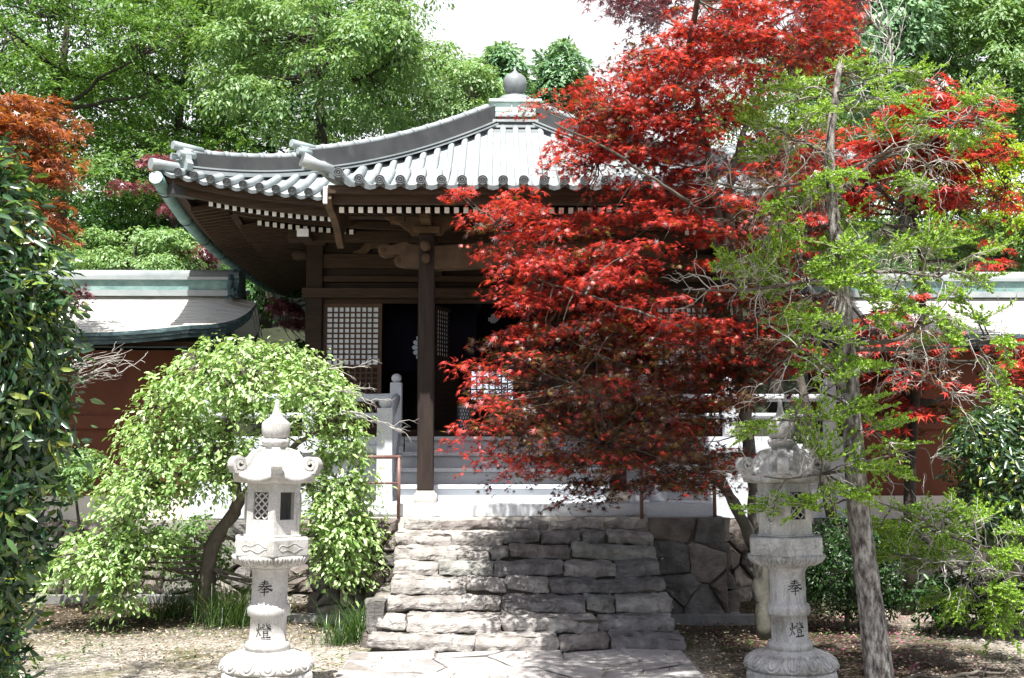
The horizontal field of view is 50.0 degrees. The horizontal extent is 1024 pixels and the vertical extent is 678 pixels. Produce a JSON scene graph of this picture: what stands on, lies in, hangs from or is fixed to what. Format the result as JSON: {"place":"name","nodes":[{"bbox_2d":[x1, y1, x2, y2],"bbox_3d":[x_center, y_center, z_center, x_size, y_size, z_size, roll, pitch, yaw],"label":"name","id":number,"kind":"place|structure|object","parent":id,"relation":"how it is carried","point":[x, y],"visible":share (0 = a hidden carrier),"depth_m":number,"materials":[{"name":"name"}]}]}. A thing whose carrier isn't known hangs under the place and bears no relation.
{"place":"outdoors","nodes":[
{"label":"outdoors","id":0,"kind":"place"},
{"bbox_2d":[10,281,96,605],"bbox_3d":[-5.438,1.249,13.106,0.807,3.918,0.685,-5,-8,38],"label":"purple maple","id":1,"kind":"object","parent":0,"point":[79,292],"visible":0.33,"depth_m":13.22,"materials":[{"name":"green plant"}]},
{"bbox_2d":[11,268,259,518],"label":"roofed wall","id":2,"kind":"structure","parent":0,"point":[160,317],"depth_m":14.60,"materials":[{"name":"paint"}]},
{"bbox_2d":[457,406,472,435],"bbox_3d":[-0.633,1.105,14.707,0.210,0.400,0.210,0,-6,-1],"label":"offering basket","id":3,"kind":"object","parent":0,"point":[462,414],"visible":0.69,"depth_m":14.63,"materials":[{"name":"grey"}]},
{"bbox_2d":[50,516,956,531],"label":"terrace","id":4,"kind":"structure","parent":0,"point":[401,520],"depth_m":12.41,"materials":[{"name":"grey stone"}]},
{"bbox_2d":[323,455,400,518],"bbox_3d":[-1.696,1.674,12.422,0.870,0.716,0.044,0,-6,-1],"label":"handrail","id":5,"kind":"object","parent":4,"relation":"on","point":[398,458],"visible":0.52,"depth_m":12.43,"materials":[{"name":"brown metal"}]},
{"bbox_2d":[639,455,716,518],"bbox_3d":[1.883,1.679,12.469,0.870,0.716,0.044,0,-6,-1],"label":"handrail","id":6,"kind":"object","parent":4,"relation":"on","point":[714,507],"visible":0.09,"depth_m":12.43,"materials":[{"name":"brown metal"}]},
{"bbox_2d":[0,0,1023,220],"label":"sky","id":7,"kind":"structure","parent":0,"point":[474,25],"materials":[{"name":"white"}]},
{"bbox_2d":[7,578,1023,677],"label":"ground","id":8,"kind":"structure","parent":0,"point":[109,665],"depth_m":10.54,"materials":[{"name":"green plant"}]},
{"bbox_2d":[0,90,97,252],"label":"orange maple","id":9,"kind":"object","parent":8,"relation":"on","point":[18,125],"visible":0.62,"depth_m":13.03,"materials":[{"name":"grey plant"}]},
{"bbox_2d":[0,131,103,677],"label":"camellia","id":10,"kind":"object","parent":8,"relation":"on","point":[35,339],"visible":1,"depth_m":5.69,"materials":[{"name":"green plant"}]},
{"bbox_2d":[63,342,147,395],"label":"bare branch","id":11,"kind":"object","parent":10,"relation":"attached to","point":[97,370],"visible":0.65,"depth_m":6.47,"materials":[{"name":"wood"}]},
{"bbox_2d":[42,444,110,613],"bbox_3d":[-5.154,2.192,12.798,1.003,1.970,0.949,0,-6,-1],"label":"shrub","id":12,"kind":"object","parent":8,"relation":"on","point":[75,472],"visible":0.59,"depth_m":12.68,"materials":[{"name":"green plant"}]},
{"bbox_2d":[19,594,193,603],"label":"kerb","id":13,"kind":"structure","parent":8,"relation":"on","point":[60,598],"depth_m":13.57,"materials":[{"name":"stone"}]},
{"bbox_2d":[94,576,226,621],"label":"grass tuft","id":14,"kind":"object","parent":8,"relation":"on","point":[173,608],"visible":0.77,"depth_m":12.25,"materials":[{"name":"green plant"}]},
{"bbox_2d":[12,520,325,612],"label":"rubble wall","id":15,"kind":"structure","parent":8,"relation":"on","point":[237,527],"depth_m":13.78,"materials":[{"name":"stone"}]},
{"bbox_2d":[146,510,234,607],"bbox_3d":[-3.847,2.626,13.121,1.137,1.178,0.949,0,-6,-1],"label":"shrub","id":16,"kind":"object","parent":8,"relation":"on","point":[220,560],"visible":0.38,"depth_m":13.06,"materials":[{"name":"green plant"}]},
{"bbox_2d":[15,333,397,631],"bbox_3d":[-3.285,1.553,11.758,4.118,3.307,1.870,0,-6,-1],"label":"weeping tree","id":17,"kind":"object","parent":8,"relation":"on","point":[103,562],"visible":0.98,"depth_m":11.55,"materials":[{"name":"green plant"}]},
{"bbox_2d":[320,354,417,442],"bbox_3d":[-1.475,0.625,11.452,1.061,0.928,0.465,-1,-6,10],"label":"bare branch","id":18,"kind":"object","parent":17,"relation":"attached to","point":[348,390],"visible":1,"depth_m":11.40,"materials":[{"name":"wood"}]},
{"bbox_2d":[170,567,301,632],"bbox_3d":[-2.924,2.738,11.713,1.682,0.654,1.622,4,-7,-32],"label":"grass tuft","id":19,"kind":"object","parent":8,"relation":"on","point":[221,620],"visible":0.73,"depth_m":11.63,"materials":[{"name":"green plant"}]},
{"bbox_2d":[218,399,322,677],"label":"stone lantern","id":20,"kind":"object","parent":8,"relation":"on","point":[274,473],"visible":1,"depth_m":8.29,"materials":[{"name":"stone"}]},
{"bbox_2d":[233,613,364,623],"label":"kerb","id":21,"kind":"structure","parent":8,"relation":"on","point":[299,617],"depth_m":11.95,"materials":[{"name":"stone"}]},
{"bbox_2d":[298,607,368,647],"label":"grass tuft","id":22,"kind":"object","parent":8,"relation":"on","point":[336,638],"visible":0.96,"depth_m":10.62,"materials":[{"name":"green plant"}]},
{"bbox_2d":[314,591,395,644],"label":"grass tuft","id":23,"kind":"object","parent":8,"relation":"on","point":[359,623],"visible":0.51,"depth_m":10.80,"materials":[{"name":"green plant"}]},
{"bbox_2d":[315,518,397,647],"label":"rubble wall","id":24,"kind":"structure","parent":8,"relation":"on","point":[374,603],"depth_m":12.07,"materials":[{"name":"stone"}]},
{"bbox_2d":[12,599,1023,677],"bbox_3d":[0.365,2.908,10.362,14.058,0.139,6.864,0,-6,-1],"label":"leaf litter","id":25,"kind":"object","parent":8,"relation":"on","point":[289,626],"visible":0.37,"depth_m":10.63,"materials":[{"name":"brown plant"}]},
{"bbox_2d":[366,514,686,652],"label":"stone stairs","id":26,"kind":"structure","parent":8,"relation":"on","point":[425,560],"depth_m":11.12,"materials":[{"name":"grey stone"}]},
{"bbox_2d":[434,0,871,639],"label":"scarlet maple","id":27,"kind":"object","parent":8,"relation":"on","point":[646,438],"visible":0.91,"depth_m":10.76,"materials":[{"name":"red plant"}]},
{"bbox_2d":[648,515,739,613],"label":"dressed wall","id":28,"kind":"structure","parent":8,"relation":"on","point":[696,575],"depth_m":12.15,"materials":[{"name":"stone"}]},
{"bbox_2d":[671,614,770,625],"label":"kerb","id":29,"kind":"structure","parent":8,"relation":"on","point":[698,619],"depth_m":11.92,"materials":[{"name":"stone"}]},
{"bbox_2d":[576,0,875,523],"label":"dark red maple","id":30,"kind":"object","parent":8,"relation":"on","point":[644,8],"visible":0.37,"depth_m":14.03,"materials":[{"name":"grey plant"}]},
{"bbox_2d":[735,400,839,677],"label":"stone lantern","id":31,"kind":"object","parent":8,"relation":"on","point":[787,553],"visible":0.88,"depth_m":8.34,"materials":[{"name":"stone"}]},
{"bbox_2d":[665,44,1023,677],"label":"thin conifer","id":32,"kind":"object","parent":8,"relation":"on","point":[842,275],"visible":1,"depth_m":8.43,"materials":[{"name":"green plant"}]},
{"bbox_2d":[805,512,910,631],"bbox_3d":[3.554,2.430,11.450,1.348,1.219,1.153,0,-6,-1],"label":"azalea bush","id":33,"kind":"object","parent":8,"relation":"on","point":[840,589],"visible":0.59,"depth_m":11.21,"materials":[{"name":"green plant"}]},
{"bbox_2d":[703,614,1018,676],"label":"fallen petals","id":34,"kind":"object","parent":8,"relation":"on","point":[890,645],"visible":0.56,"depth_m":10.50,"materials":[{"name":"red plant"}]},
{"bbox_2d":[727,519,1023,601],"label":"rubble wall","id":35,"kind":"structure","parent":8,"relation":"on","point":[741,570],"depth_m":13.90,"materials":[{"name":"stone"}]},
{"bbox_2d":[822,458,1023,656],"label":"conifer","id":36,"kind":"object","parent":8,"relation":"on","point":[1001,593],"visible":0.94,"depth_m":9.34,"materials":[{"name":"green plant"}]},
{"bbox_2d":[822,72,1023,614],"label":"scarlet maple","id":37,"kind":"object","parent":8,"relation":"on","point":[914,402],"visible":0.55,"depth_m":12.97,"materials":[{"name":"red plant"}]},
{"bbox_2d":[896,570,1023,636],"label":"fern shrub","id":38,"kind":"object","parent":8,"relation":"on","point":[934,611],"visible":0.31,"depth_m":11.11,"materials":[{"name":"green plant"}]},
{"bbox_2d":[902,663,1023,677],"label":"fallen branch","id":39,"kind":"object","parent":8,"relation":"on","point":[957,675],"visible":1,"depth_m":8.81,"materials":[{"name":"brown wood"}]},
{"bbox_2d":[932,390,1023,641],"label":"glossy shrub","id":40,"kind":"object","parent":8,"relation":"on","point":[997,475],"visible":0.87,"depth_m":10.63,"materials":[{"name":"green plant"}]},
{"bbox_2d":[187,436,847,518],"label":"granite platform","id":41,"kind":"structure","parent":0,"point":[457,497],"depth_m":13.58,"materials":[{"name":"grey stone"}]},
{"bbox_2d":[197,374,402,501],"bbox_3d":[-2.628,1.250,14.202,3.013,1.604,1.088,-3,-6,24],"label":"stone balustrade","id":42,"kind":"object","parent":41,"relation":"on","point":[390,412],"visible":0.56,"depth_m":13.25,"materials":[{"name":"grey stone"}]},
{"bbox_2d":[148,66,889,502],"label":"temple hall","id":43,"kind":"structure","parent":41,"relation":"on","point":[348,238],"depth_m":15.26,"materials":[{"name":"brown wood"}]},
{"bbox_2d":[382,304,476,371],"bbox_3d":[-1.215,-0.025,15.729,1.421,0.980,0.038,0,-6,-1],"label":"curtain","id":44,"kind":"object","parent":43,"relation":"hanging from","point":[399,334],"visible":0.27,"depth_m":15.74,"materials":[{"name":"fabric"}]},
{"bbox_2d":[434,306,458,429],"bbox_3d":[-0.937,0.424,15.623,0.040,1.735,0.660,-3,-7,26],"label":"door leaf","id":45,"kind":"structure","parent":43,"relation":"in","point":[446,398],"depth_m":15.54,"materials":[{"name":"brown wood"}]},
{"bbox_2d":[470,366,513,398],"bbox_3d":[-0.374,0.840,20.811,0.843,0.750,0.060,0,-6,-1],"label":"latticed window","id":46,"kind":"structure","parent":43,"relation":"attached to","point":[476,382],"depth_m":20.81,"materials":[{"name":"white wood"}]},
{"bbox_2d":[402,399,636,429],"bbox_3d":[0.072,1.242,17.377,3.800,0.560,0.220,0,-6,-1],"label":"altar rail","id":47,"kind":"object","parent":43,"relation":"on","point":[409,410],"visible":0.06,"depth_m":17.34,"materials":[{"name":"brown wood"}]},
{"bbox_2d":[481,304,559,369],"bbox_3d":[0.132,-0.036,16.692,1.201,1.000,0.039,0,-6,-1],"label":"curtain","id":48,"kind":"object","parent":43,"relation":"hanging from","point":[489,322],"visible":0.35,"depth_m":16.71,"materials":[{"name":"fabric"}]},
{"bbox_2d":[576,307,601,424],"bbox_3d":[1.105,0.427,15.649,0.040,1.735,0.660,3,-7,-28],"label":"door leaf","id":49,"kind":"structure","parent":43,"relation":"in","point":[592,307],"depth_m":15.61,"materials":[{"name":"brown wood"}]},
{"bbox_2d":[638,374,840,501],"bbox_3d":[2.830,1.257,14.273,3.013,1.604,1.088,3,-7,-25],"label":"stone balustrade","id":50,"kind":"object","parent":41,"relation":"on","point":[659,497],"visible":0.19,"depth_m":14.43,"materials":[{"name":"grey stone"}]},
{"bbox_2d":[335,648,706,677],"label":"path","id":51,"kind":"structure","parent":0,"point":[610,663],"depth_m":9.50,"materials":[{"name":"beige stone"}]},
{"bbox_2d":[363,528,694,677],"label":"fallen leaves","id":52,"kind":"object","parent":51,"relation":"on","point":[454,673],"visible":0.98,"depth_m":9.83,"materials":[{"name":"brown plant"}]},
{"bbox_2d":[39,221,1023,436],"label":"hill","id":53,"kind":"structure","parent":0,"point":[276,334],"depth_m":32.70,"materials":[{"name":"green plant"}]},
{"bbox_2d":[0,0,200,263],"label":"broadleaf tree","id":54,"kind":"object","parent":53,"relation":"on","point":[86,46],"visible":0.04,"depth_m":33.13,"materials":[{"name":"green plant"}]},
{"bbox_2d":[0,0,224,263],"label":"broadleaf tree","id":55,"kind":"object","parent":53,"relation":"on","point":[86,82],"visible":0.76,"depth_m":24.22,"materials":[{"name":"green plant"}]},
{"bbox_2d":[42,224,215,269],"bbox_3d":[-6.332,0.401,17.737,2.880,4.644,1.885,0,-6,-1],"label":"leafy bush","id":56,"kind":"object","parent":53,"relation":"on","point":[164,257],"visible":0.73,"depth_m":17.72,"materials":[{"name":"green plant"}]},
{"bbox_2d":[67,145,273,269],"bbox_3d":[-8.719,-2.151,29.317,7.825,6.403,5.051,0,-6,-1],"label":"broadleaf tree","id":57,"kind":"object","parent":53,"relation":"on","point":[110,224],"visible":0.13,"depth_m":28.49,"materials":[{"name":"green plant"}]},
{"bbox_2d":[47,224,305,366],"bbox_3d":[-5.908,0.385,20.435,6.719,5.227,2.945,0,-6,-1],"label":"evergreen bush","id":58,"kind":"object","parent":53,"relation":"on","point":[301,345],"visible":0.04,"depth_m":20.35,"materials":[{"name":"green plant"}]},
{"bbox_2d":[78,0,276,253],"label":"broadleaf tree","id":59,"kind":"object","parent":53,"relation":"on","point":[237,134],"visible":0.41,"depth_m":27.60,"materials":[{"name":"green plant"}]},
{"bbox_2d":[100,149,305,429],"bbox_3d":[-4.972,-0.228,18.269,3.817,5.992,1.216,0,-6,-1],"label":"purple maple","id":60,"kind":"object","parent":53,"relation":"on","point":[287,307],"visible":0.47,"depth_m":18.21,"materials":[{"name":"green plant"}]},
{"bbox_2d":[152,0,422,327],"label":"broadleaf tree","id":61,"kind":"object","parent":53,"relation":"on","point":[267,323],"visible":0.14,"depth_m":33.93,"materials":[{"name":"green plant"}]},
{"bbox_2d":[184,0,454,436],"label":"broadleaf tree","id":62,"kind":"object","parent":53,"relation":"on","point":[362,41],"visible":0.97,"depth_m":22.36,"materials":[{"name":"green plant"}]},
{"bbox_2d":[285,33,505,151],"bbox_3d":[-2.358,-2.416,26.214,4.612,10.060,5.098,6,-8,-43],"label":"broadleaf tree","id":63,"kind":"object","parent":53,"relation":"on","point":[481,86],"visible":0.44,"depth_m":25.28,"materials":[{"name":"green plant"}]},
{"bbox_2d":[473,40,537,105],"bbox_3d":[-0.438,-5.449,38.799,2.825,10.816,3.147,0,-6,-1],"label":"cypress tree","id":64,"kind":"object","parent":53,"relation":"on","point":[504,58],"visible":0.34,"depth_m":38.61,"materials":[{"name":"green plant"}]},
{"bbox_2d":[528,35,607,118],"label":"cypress tree","id":65,"kind":"object","parent":53,"relation":"on","point":[559,67],"visible":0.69,"depth_m":40.51,"materials":[{"name":"green plant"}]},
{"bbox_2d":[634,46,903,419],"bbox_3d":[6.451,-2.699,26.579,8.429,9.294,5.724,0,-6,-1],"label":"broadleaf tree","id":66,"kind":"object","parent":53,"relation":"on","point":[772,407],"visible":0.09,"depth_m":25.98,"materials":[{"name":"green plant"}]},
{"bbox_2d":[730,236,957,331],"bbox_3d":[7.334,0.244,20.779,8.517,5.588,3.012,0,-6,-1],"label":"evergreen bush","id":67,"kind":"object","parent":53,"relation":"on","point":[876,258],"visible":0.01,"depth_m":20.66,"materials":[{"name":"green plant"}]},
{"bbox_2d":[831,0,950,160],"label":"dead tree","id":68,"kind":"object","parent":53,"relation":"on","point":[884,44],"visible":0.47,"depth_m":15.56,"materials":[{"name":"wood"}]},
{"bbox_2d":[774,270,1023,517],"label":"roofed wall","id":69,"kind":"structure","parent":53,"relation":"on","point":[1012,283],"depth_m":14.70,"materials":[{"name":"paint"}]},
{"bbox_2d":[826,0,973,271],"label":"tree","id":70,"kind":"object","parent":53,"relation":"on","point":[920,19],"visible":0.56,"depth_m":20.96,"materials":[{"name":"green plant"}]},
{"bbox_2d":[786,0,1023,271],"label":"broadleaf tree","id":71,"kind":"object","parent":53,"relation":"on","point":[920,219],"visible":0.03,"depth_m":33.20,"materials":[{"name":"green plant"}]},
{"bbox_2d":[893,213,1023,271],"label":"leafy bush","id":72,"kind":"object","parent":53,"relation":"on","point":[968,249],"visible":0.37,"depth_m":17.73,"materials":[{"name":"green plant"}]},
{"bbox_2d":[903,0,1023,271],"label":"broadleaf tree","id":73,"kind":"object","parent":53,"relation":"on","point":[988,26],"visible":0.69,"depth_m":21.78,"materials":[{"name":"green plant"}]},
{"bbox_2d":[931,132,1023,245],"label":"broadleaf tree","id":74,"kind":"object","parent":53,"relation":"on","point":[1014,172],"visible":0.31,"depth_m":17.41,"materials":[{"name":"green plant"}]}
]}

